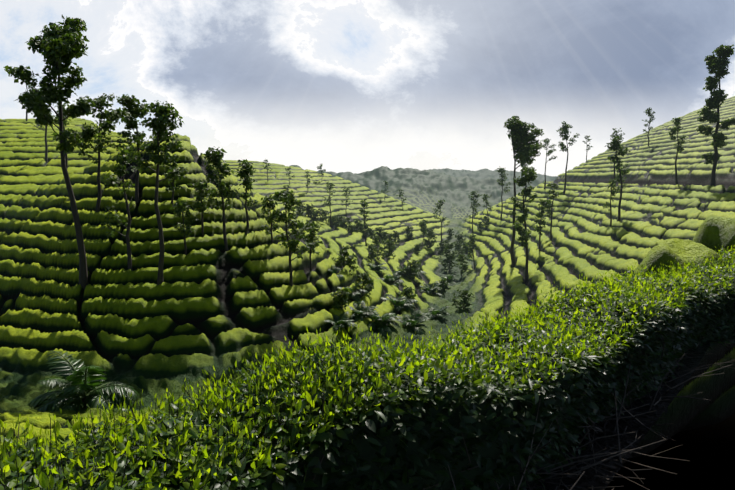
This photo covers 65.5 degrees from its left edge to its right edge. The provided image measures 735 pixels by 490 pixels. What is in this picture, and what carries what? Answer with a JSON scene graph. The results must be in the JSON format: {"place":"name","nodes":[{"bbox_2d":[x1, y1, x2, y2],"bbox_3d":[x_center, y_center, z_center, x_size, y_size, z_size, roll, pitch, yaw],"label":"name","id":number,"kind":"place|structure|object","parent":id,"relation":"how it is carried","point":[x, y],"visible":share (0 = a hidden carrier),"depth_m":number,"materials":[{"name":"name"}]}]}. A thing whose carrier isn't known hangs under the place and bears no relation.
{"place":"outdoors","nodes":[
{"label":"outdoors","id":0,"kind":"place"},
{"bbox_2d":[0,96,734,489],"bbox_3d":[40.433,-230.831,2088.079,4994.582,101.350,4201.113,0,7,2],"label":"terrain","id":1,"kind":"structure","parent":0,"point":[208,304],"depth_m":68.56,"materials":[{"name":"green plant"}]},
{"bbox_2d":[23,67,35,120],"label":"shade tree","id":2,"kind":"object","parent":1,"relation":"on","point":[32,77],"visible":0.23,"depth_m":163.51,"materials":[{"name":"green plant"}]},
{"bbox_2d":[31,84,47,162],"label":"shade tree","id":3,"kind":"object","parent":1,"relation":"on","point":[46,152],"visible":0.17,"depth_m":109.50,"materials":[{"name":"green plant"}]},
{"bbox_2d":[53,103,76,167],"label":"shade tree","id":4,"kind":"object","parent":1,"relation":"on","point":[65,123],"visible":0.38,"depth_m":79.00,"materials":[{"name":"green plant"}]},
{"bbox_2d":[3,15,130,289],"bbox_3d":[-30.204,-9.311,58.088,10.316,28.561,8.520,-5,9,-38],"label":"shade tree","id":5,"kind":"object","parent":1,"relation":"on","point":[65,45],"visible":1,"depth_m":56.69,"materials":[{"name":"green plant"}]},
{"bbox_2d":[27,350,139,412],"bbox_3d":[-24.769,12.609,49.693,9.128,6.303,8.100,-3,7,-23],"label":"palm","id":6,"kind":"object","parent":1,"relation":"on","point":[79,382],"visible":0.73,"depth_m":48.80,"materials":[{"name":"green plant"}]},
{"bbox_2d":[74,93,118,211],"bbox_3d":[-30.965,-9.788,65.049,3.267,14.919,5.636,5,9,39],"label":"shade tree","id":7,"kind":"object","parent":1,"relation":"on","point":[101,102],"visible":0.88,"depth_m":64.90,"materials":[{"name":"green plant"}]},
{"bbox_2d":[98,144,141,270],"bbox_3d":[-25.990,-3.174,60.416,4.364,14.956,3.804,6,9,41],"label":"shade tree","id":8,"kind":"object","parent":1,"relation":"on","point":[119,171],"visible":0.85,"depth_m":59.94,"materials":[{"name":"green plant"}]},
{"bbox_2d":[104,94,156,204],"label":"shade tree","id":9,"kind":"object","parent":1,"relation":"on","point":[128,102],"visible":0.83,"depth_m":65.50,"materials":[{"name":"green plant"}]},
{"bbox_2d":[123,99,187,284],"bbox_3d":[-21.566,-4.735,58.965,6.200,20.051,3.855,-1,7,-8],"label":"shade tree","id":10,"kind":"object","parent":1,"relation":"on","point":[159,122],"visible":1,"depth_m":58.08,"materials":[{"name":"green plant"}]},
{"bbox_2d":[161,154,184,204],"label":"shade tree","id":11,"kind":"object","parent":1,"relation":"on","point":[173,182],"visible":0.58,"depth_m":66.42,"materials":[{"name":"green plant"}]},
{"bbox_2d":[170,198,198,254],"bbox_3d":[-19.925,-1.568,62.896,3.185,7.380,2.305,6,9,40],"label":"shade tree","id":12,"kind":"object","parent":1,"relation":"on","point":[181,204],"visible":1,"depth_m":62.75,"materials":[{"name":"green plant"}]},
{"bbox_2d":[187,180,209,237],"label":"shade tree","id":13,"kind":"object","parent":1,"relation":"on","point":[200,207],"visible":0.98,"depth_m":65.03,"materials":[{"name":"green plant"}]},
{"bbox_2d":[200,147,239,251],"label":"shade tree","id":14,"kind":"object","parent":1,"relation":"on","point":[215,157],"visible":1,"depth_m":65.26,"materials":[{"name":"green plant"}]},
{"bbox_2d":[236,159,257,234],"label":"shade tree","id":15,"kind":"object","parent":1,"relation":"on","point":[245,170],"visible":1,"depth_m":67.15,"materials":[{"name":"green plant"}]},
{"bbox_2d":[262,159,271,180],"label":"shade tree","id":16,"kind":"object","parent":1,"relation":"on","point":[265,162],"visible":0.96,"depth_m":209.97,"materials":[{"name":"green plant"}]},
{"bbox_2d":[259,194,280,243],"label":"shade tree","id":17,"kind":"object","parent":1,"relation":"on","point":[269,205],"visible":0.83,"depth_m":69.30,"materials":[{"name":"green plant"}]},
{"bbox_2d":[284,167,294,183],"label":"shade tree","id":18,"kind":"object","parent":1,"relation":"on","point":[289,168],"visible":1,"depth_m":210.16,"materials":[{"name":"green plant"}]},
{"bbox_2d":[272,188,313,286],"bbox_3d":[-8.479,0.009,64.937,5.094,12.937,5.323,0,7,2],"label":"shade tree","id":19,"kind":"object","parent":1,"relation":"on","point":[286,198],"visible":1,"depth_m":64.54,"materials":[{"name":"green plant"}]},
{"bbox_2d":[295,204,304,212],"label":"tree","id":20,"kind":"object","parent":1,"relation":"on","point":[299,207],"visible":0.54,"depth_m":175.38,"materials":[{"name":"green plant"}]},
{"bbox_2d":[296,208,305,217],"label":"tree","id":21,"kind":"object","parent":1,"relation":"on","point":[300,213],"visible":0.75,"depth_m":166.98,"materials":[{"name":"green plant"}]},
{"bbox_2d":[304,171,311,192],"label":"shade tree","id":22,"kind":"object","parent":1,"relation":"on","point":[308,179],"visible":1,"depth_m":206.15,"materials":[{"name":"green plant"}]},
{"bbox_2d":[303,204,313,217],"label":"tree","id":23,"kind":"object","parent":1,"relation":"on","point":[308,213],"visible":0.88,"depth_m":170.61,"materials":[{"name":"green plant"}]},
{"bbox_2d":[306,206,317,216],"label":"shrub","id":24,"kind":"object","parent":1,"relation":"on","point":[311,212],"visible":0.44,"depth_m":171.79,"materials":[{"name":"green plant"}]},
{"bbox_2d":[303,221,322,271],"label":"shade tree","id":25,"kind":"object","parent":1,"relation":"on","point":[311,236],"visible":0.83,"depth_m":72.00,"materials":[{"name":"green plant"}]},
{"bbox_2d":[311,211,319,220],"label":"tree","id":26,"kind":"object","parent":1,"relation":"on","point":[314,218],"visible":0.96,"depth_m":168.47,"materials":[{"name":"green plant"}]},
{"bbox_2d":[317,164,325,176],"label":"shade tree","id":27,"kind":"object","parent":1,"relation":"on","point":[319,167],"visible":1,"depth_m":224.19,"materials":[{"name":"green plant"}]},
{"bbox_2d":[317,208,326,220],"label":"shrub","id":28,"kind":"object","parent":1,"relation":"on","point":[319,211],"visible":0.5,"depth_m":169.61,"materials":[{"name":"green plant"}]},
{"bbox_2d":[320,209,333,222],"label":"tree","id":29,"kind":"object","parent":1,"relation":"on","point":[324,213],"visible":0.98,"depth_m":168.70,"materials":[{"name":"green plant"}]},
{"bbox_2d":[321,181,335,227],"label":"shade tree","id":30,"kind":"object","parent":1,"relation":"on","point":[330,189],"visible":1,"depth_m":165.21,"materials":[{"name":"green plant"}]},
{"bbox_2d":[331,216,339,228],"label":"shrub","id":31,"kind":"object","parent":1,"relation":"on","point":[337,221],"visible":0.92,"depth_m":167.79,"materials":[{"name":"green plant"}]},
{"bbox_2d":[327,264,344,281],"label":"palm","id":32,"kind":"object","parent":1,"relation":"on","point":[334,269],"visible":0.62,"depth_m":75.94,"materials":[{"name":"green plant"}]},
{"bbox_2d":[330,288,349,309],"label":"tree","id":33,"kind":"object","parent":1,"relation":"on","point":[340,297],"visible":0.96,"depth_m":68.54,"materials":[{"name":"green plant"}]},
{"bbox_2d":[324,311,356,330],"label":"palm","id":34,"kind":"object","parent":1,"relation":"on","point":[340,321],"visible":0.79,"depth_m":65.98,"materials":[{"name":"green plant"}]},
{"bbox_2d":[332,245,358,275],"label":"tree","id":35,"kind":"object","parent":1,"relation":"on","point":[342,258],"visible":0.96,"depth_m":79.76,"materials":[{"name":"green plant"}]},
{"bbox_2d":[339,217,352,230],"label":"tree","id":36,"kind":"object","parent":1,"relation":"on","point":[349,222],"visible":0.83,"depth_m":166.99,"materials":[{"name":"green plant"}]},
{"bbox_2d":[340,186,352,215],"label":"shade tree","id":37,"kind":"object","parent":1,"relation":"on","point":[345,195],"visible":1,"depth_m":191.80,"materials":[{"name":"green plant"}]},
{"bbox_2d":[341,257,357,270],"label":"tree","id":38,"kind":"object","parent":1,"relation":"on","point":[354,261],"visible":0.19,"depth_m":83.01,"materials":[{"name":"green plant"}]},
{"bbox_2d":[347,225,356,233],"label":"tree","id":39,"kind":"object","parent":1,"relation":"on","point":[351,227],"visible":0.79,"depth_m":165.63,"materials":[{"name":"green plant"}]},
{"bbox_2d":[337,282,367,301],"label":"palm","id":40,"kind":"object","parent":1,"relation":"on","point":[354,290],"visible":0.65,"depth_m":73.79,"materials":[{"name":"green plant"}]},
{"bbox_2d":[353,219,359,230],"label":"tree","id":41,"kind":"object","parent":1,"relation":"on","point":[357,223],"visible":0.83,"depth_m":168.46,"materials":[{"name":"green plant"}]},
{"bbox_2d":[357,223,363,232],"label":"tree","id":42,"kind":"object","parent":1,"relation":"on","point":[361,229],"visible":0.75,"depth_m":168.83,"materials":[{"name":"green plant"}]},
{"bbox_2d":[357,200,368,246],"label":"shade tree","id":43,"kind":"object","parent":1,"relation":"on","point":[363,204],"visible":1,"depth_m":148.07,"materials":[{"name":"green plant"}]},
{"bbox_2d":[349,301,377,321],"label":"palm","id":44,"kind":"object","parent":1,"relation":"on","point":[359,312],"visible":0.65,"depth_m":70.28,"materials":[{"name":"green plant"}]},
{"bbox_2d":[353,272,373,296],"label":"tree","id":45,"kind":"object","parent":1,"relation":"on","point":[365,278],"visible":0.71,"depth_m":76.37,"materials":[{"name":"green plant"}]},
{"bbox_2d":[0,242,734,489],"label":"tea hedge","id":46,"kind":"object","parent":1,"relation":"on","point":[347,418],"visible":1,"depth_m":2.97,"materials":[{"name":"green plant"}]},
{"bbox_2d":[364,225,370,236],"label":"tree","id":47,"kind":"object","parent":1,"relation":"on","point":[367,228],"visible":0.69,"depth_m":167.57,"materials":[{"name":"green plant"}]},
{"bbox_2d":[367,228,375,236],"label":"tree","id":48,"kind":"object","parent":1,"relation":"on","point":[371,232],"visible":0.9,"depth_m":165.15,"materials":[{"name":"green plant"}]},
{"bbox_2d":[367,243,378,260],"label":"tree","id":49,"kind":"object","parent":1,"relation":"on","point":[372,255],"visible":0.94,"depth_m":120.20,"materials":[{"name":"green plant"}]},
{"bbox_2d":[362,263,388,276],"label":"palm","id":50,"kind":"object","parent":1,"relation":"on","point":[377,268],"visible":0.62,"depth_m":108.87,"materials":[{"name":"green plant"}]},
{"bbox_2d":[368,235,387,259],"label":"tree","id":51,"kind":"object","parent":1,"relation":"on","point":[375,241],"visible":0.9,"depth_m":127.21,"materials":[{"name":"green plant"}]},
{"bbox_2d":[375,227,383,240],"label":"shrub","id":52,"kind":"object","parent":1,"relation":"on","point":[379,230],"visible":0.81,"depth_m":169.29,"materials":[{"name":"green plant"}]},
{"bbox_2d":[366,309,403,339],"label":"palm","id":53,"kind":"object","parent":1,"relation":"on","point":[383,322],"visible":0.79,"depth_m":70.42,"materials":[{"name":"green plant"}]},
{"bbox_2d":[380,232,390,243],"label":"shrub","id":54,"kind":"object","parent":1,"relation":"on","point":[384,234],"visible":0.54,"depth_m":163.77,"materials":[{"name":"green plant"}]},
{"bbox_2d":[381,181,389,198],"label":"shade tree","id":55,"kind":"object","parent":1,"relation":"on","point":[386,183],"visible":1,"depth_m":227.95,"materials":[{"name":"green plant"}]},
{"bbox_2d":[381,240,396,258],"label":"tree","id":56,"kind":"object","parent":1,"relation":"on","point":[391,249],"visible":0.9,"depth_m":141.49,"materials":[{"name":"green plant"}]},
{"bbox_2d":[386,234,394,242],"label":"tree","id":57,"kind":"object","parent":1,"relation":"on","point":[390,237],"visible":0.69,"depth_m":165.36,"materials":[{"name":"green plant"}]},
{"bbox_2d":[378,274,404,288],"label":"palm","id":58,"kind":"object","parent":1,"relation":"on","point":[390,279],"visible":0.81,"depth_m":100.55,"materials":[{"name":"green plant"}]},
{"bbox_2d":[392,230,400,244],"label":"shrub","id":59,"kind":"object","parent":1,"relation":"on","point":[395,236],"visible":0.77,"depth_m":168.49,"materials":[{"name":"green plant"}]},
{"bbox_2d":[380,294,417,312],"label":"palm","id":60,"kind":"object","parent":1,"relation":"on","point":[399,303],"visible":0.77,"depth_m":81.05,"materials":[{"name":"green plant"}]},
{"bbox_2d":[396,189,406,206],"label":"shade tree","id":61,"kind":"object","parent":1,"relation":"on","point":[400,194],"visible":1,"depth_m":221.47,"materials":[{"name":"green plant"}]},
{"bbox_2d":[399,285,415,309],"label":"tree","id":62,"kind":"object","parent":1,"relation":"on","point":[408,293],"visible":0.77,"depth_m":84.83,"materials":[{"name":"green plant"}]},
{"bbox_2d":[403,226,413,235],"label":"shrub","id":63,"kind":"object","parent":1,"relation":"on","point":[407,228],"visible":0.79,"depth_m":184.89,"materials":[{"name":"green plant"}]},
{"bbox_2d":[398,260,420,281],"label":"tree","id":64,"kind":"object","parent":1,"relation":"on","point":[412,269],"visible":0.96,"depth_m":114.37,"materials":[{"name":"green plant"}]},
{"bbox_2d":[393,266,426,280],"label":"palm","id":65,"kind":"object","parent":1,"relation":"on","point":[418,276],"visible":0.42,"depth_m":116.78,"materials":[{"name":"green plant"}]},
{"bbox_2d":[406,232,414,239],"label":"tree","id":66,"kind":"object","parent":1,"relation":"on","point":[409,236],"visible":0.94,"depth_m":182.76,"materials":[{"name":"green plant"}]},
{"bbox_2d":[397,310,429,334],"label":"palm","id":67,"kind":"object","parent":1,"relation":"on","point":[413,324],"visible":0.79,"depth_m":75.04,"materials":[{"name":"green plant"}]},
{"bbox_2d":[411,259,421,270],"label":"shrub","id":68,"kind":"object","parent":1,"relation":"on","point":[420,268],"visible":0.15,"depth_m":131.17,"materials":[{"name":"green plant"}]},
{"bbox_2d":[412,244,422,253],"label":"shrub","id":69,"kind":"object","parent":1,"relation":"on","point":[416,248],"visible":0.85,"depth_m":162.80,"materials":[{"name":"green plant"}]},
{"bbox_2d":[419,221,427,243],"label":"shade tree","id":70,"kind":"object","parent":1,"relation":"on","point":[422,223],"visible":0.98,"depth_m":180.52,"materials":[{"name":"green plant"}]},
{"bbox_2d":[419,230,437,247],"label":"tree","id":71,"kind":"object","parent":1,"relation":"on","point":[432,235],"visible":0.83,"depth_m":175.91,"materials":[{"name":"green plant"}]},
{"bbox_2d":[423,239,433,248],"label":"tree","id":72,"kind":"object","parent":1,"relation":"on","point":[429,242],"visible":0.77,"depth_m":175.35,"materials":[{"name":"green plant"}]},
{"bbox_2d":[418,281,444,297],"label":"palm","id":73,"kind":"object","parent":1,"relation":"on","point":[435,287],"visible":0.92,"depth_m":106.52,"materials":[{"name":"green plant"}]},
{"bbox_2d":[422,306,450,317],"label":"palm","id":74,"kind":"object","parent":1,"relation":"on","point":[433,313],"visible":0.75,"depth_m":85.09,"materials":[{"name":"green plant"}]},
{"bbox_2d":[432,199,449,245],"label":"shade tree","id":75,"kind":"object","parent":1,"relation":"on","point":[440,205],"visible":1,"depth_m":175.35,"materials":[{"name":"green plant"}]},
{"bbox_2d":[436,240,445,253],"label":"shrub","id":76,"kind":"object","parent":1,"relation":"on","point":[442,248],"visible":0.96,"depth_m":176.04,"materials":[{"name":"green plant"}]},
{"bbox_2d":[437,278,450,294],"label":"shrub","id":77,"kind":"object","parent":1,"relation":"on","point":[443,287],"visible":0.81,"depth_m":110.50,"materials":[{"name":"green plant"}]},
{"bbox_2d":[436,241,458,264],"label":"tree","id":78,"kind":"object","parent":1,"relation":"on","point":[447,247],"visible":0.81,"depth_m":149.39,"materials":[{"name":"green plant"}]},
{"bbox_2d":[441,272,457,282],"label":"palm","id":79,"kind":"object","parent":1,"relation":"on","point":[449,279],"visible":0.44,"depth_m":133.30,"materials":[{"name":"green plant"}]},
{"bbox_2d":[446,228,453,236],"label":"tree","id":80,"kind":"object","parent":1,"relation":"on","point":[449,230],"visible":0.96,"depth_m":196.72,"materials":[{"name":"green plant"}]},
{"bbox_2d":[442,252,458,271],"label":"tree","id":81,"kind":"object","parent":1,"relation":"on","point":[447,259],"visible":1,"depth_m":146.78,"materials":[{"name":"green plant"}]},
{"bbox_2d":[454,234,462,245],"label":"tree","id":82,"kind":"object","parent":1,"relation":"on","point":[458,236],"visible":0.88,"depth_m":184.80,"materials":[{"name":"green plant"}]},
{"bbox_2d":[454,242,464,254],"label":"tree","id":83,"kind":"object","parent":1,"relation":"on","point":[460,250],"visible":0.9,"depth_m":172.71,"materials":[{"name":"green plant"}]},
{"bbox_2d":[451,289,474,309],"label":"tree","id":84,"kind":"object","parent":1,"relation":"on","point":[465,297],"visible":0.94,"depth_m":92.45,"materials":[{"name":"green plant"}]},
{"bbox_2d":[456,253,469,276],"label":"tree","id":85,"kind":"object","parent":1,"relation":"on","point":[464,267],"visible":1,"depth_m":136.42,"materials":[{"name":"green plant"}]},
{"bbox_2d":[461,242,470,253],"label":"shrub","id":86,"kind":"object","parent":1,"relation":"on","point":[465,246],"visible":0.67,"depth_m":172.90,"materials":[{"name":"green plant"}]},
{"bbox_2d":[466,235,479,269],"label":"shade tree","id":87,"kind":"object","parent":1,"relation":"on","point":[472,242],"visible":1,"depth_m":143.39,"materials":[{"name":"green plant"}]},
{"bbox_2d":[467,190,480,234],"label":"shade tree","id":88,"kind":"object","parent":1,"relation":"on","point":[475,202],"visible":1,"depth_m":187.81,"materials":[{"name":"green plant"}]},
{"bbox_2d":[477,221,483,231],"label":"tree","id":89,"kind":"object","parent":1,"relation":"on","point":[480,225],"visible":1,"depth_m":189.17,"materials":[{"name":"green plant"}]},
{"bbox_2d":[482,194,492,223],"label":"shade tree","id":90,"kind":"object","parent":1,"relation":"on","point":[484,198],"visible":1,"depth_m":196.60,"materials":[{"name":"green plant"}]},
{"bbox_2d":[482,216,492,226],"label":"shrub","id":91,"kind":"object","parent":1,"relation":"on","point":[486,219],"visible":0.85,"depth_m":192.17,"materials":[{"name":"green plant"}]},
{"bbox_2d":[496,168,509,219],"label":"shade tree","id":92,"kind":"object","parent":1,"relation":"on","point":[502,176],"visible":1,"depth_m":190.04,"materials":[{"name":"green plant"}]},
{"bbox_2d":[504,116,543,266],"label":"shade tree","id":93,"kind":"object","parent":1,"relation":"on","point":[522,136],"visible":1,"depth_m":118.67,"materials":[{"name":"green plant"}]},
{"bbox_2d":[509,166,539,282],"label":"shade tree","id":94,"kind":"object","parent":1,"relation":"on","point":[529,173],"visible":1,"depth_m":102.23,"materials":[{"name":"green plant"}]},
{"bbox_2d":[519,148,532,201],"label":"shade tree","id":95,"kind":"object","parent":1,"relation":"on","point":[522,165],"visible":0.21,"depth_m":203.91,"materials":[{"name":"green plant"}]},
{"bbox_2d":[531,199,550,251],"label":"shade tree","id":96,"kind":"object","parent":1,"relation":"on","point":[543,203],"visible":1,"depth_m":119.89,"materials":[{"name":"green plant"}]},
{"bbox_2d":[541,138,556,188],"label":"shade tree","id":97,"kind":"object","parent":1,"relation":"on","point":[546,140],"visible":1,"depth_m":206.58,"materials":[{"name":"green plant"}]},
{"bbox_2d":[542,183,562,240],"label":"shade tree","id":98,"kind":"object","parent":1,"relation":"on","point":[550,205],"visible":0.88,"depth_m":132.36,"materials":[{"name":"green plant"}]},
{"bbox_2d":[556,121,579,194],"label":"shade tree","id":99,"kind":"object","parent":1,"relation":"on","point":[564,129],"visible":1,"depth_m":177.90,"materials":[{"name":"green plant"}]},
{"bbox_2d":[422,320,734,489],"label":"pruned twigs","id":100,"kind":"object","parent":1,"relation":"on","point":[596,429],"visible":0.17,"depth_m":3.88,"materials":[{"name":"brown plant"}]},
{"bbox_2d":[582,135,591,162],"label":"shade tree","id":101,"kind":"object","parent":1,"relation":"on","point":[588,140],"visible":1,"depth_m":226.74,"materials":[{"name":"green plant"}]},
{"bbox_2d":[603,178,618,226],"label":"shade tree","id":102,"kind":"object","parent":1,"relation":"on","point":[613,185],"visible":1,"depth_m":115.33,"materials":[{"name":"green plant"}]},
{"bbox_2d":[526,388,707,489],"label":"dead leaves","id":103,"kind":"object","parent":1,"relation":"on","point":[591,483],"visible":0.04,"depth_m":4.04,"materials":[{"name":"brown plant"}]},
{"bbox_2d":[605,135,629,221],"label":"shade tree","id":104,"kind":"object","parent":1,"relation":"on","point":[615,145],"visible":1,"depth_m":115.92,"materials":[{"name":"green plant"}]},
{"bbox_2d":[609,128,627,182],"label":"shade tree","id":105,"kind":"object","parent":1,"relation":"on","point":[614,132],"visible":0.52,"depth_m":156.79,"materials":[{"name":"green plant"}]},
{"bbox_2d":[642,107,655,145],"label":"shade tree","id":106,"kind":"object","parent":1,"relation":"on","point":[649,115],"visible":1,"depth_m":179.46,"materials":[{"name":"green plant"}]},
{"bbox_2d":[667,117,690,184],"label":"shade tree","id":107,"kind":"object","parent":1,"relation":"on","point":[673,132],"visible":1,"depth_m":124.11,"materials":[{"name":"green plant"}]},
{"bbox_2d":[696,44,734,186],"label":"shade tree","id":108,"kind":"object","parent":1,"relation":"on","point":[718,66],"visible":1,"depth_m":109.84,"materials":[{"name":"green plant"}]},
{"bbox_2d":[0,0,734,176],"bbox_3d":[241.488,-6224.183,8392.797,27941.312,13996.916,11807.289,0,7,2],"label":"sky","id":109,"kind":"structure","parent":0,"point":[352,86],"depth_m":13823.81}
]}

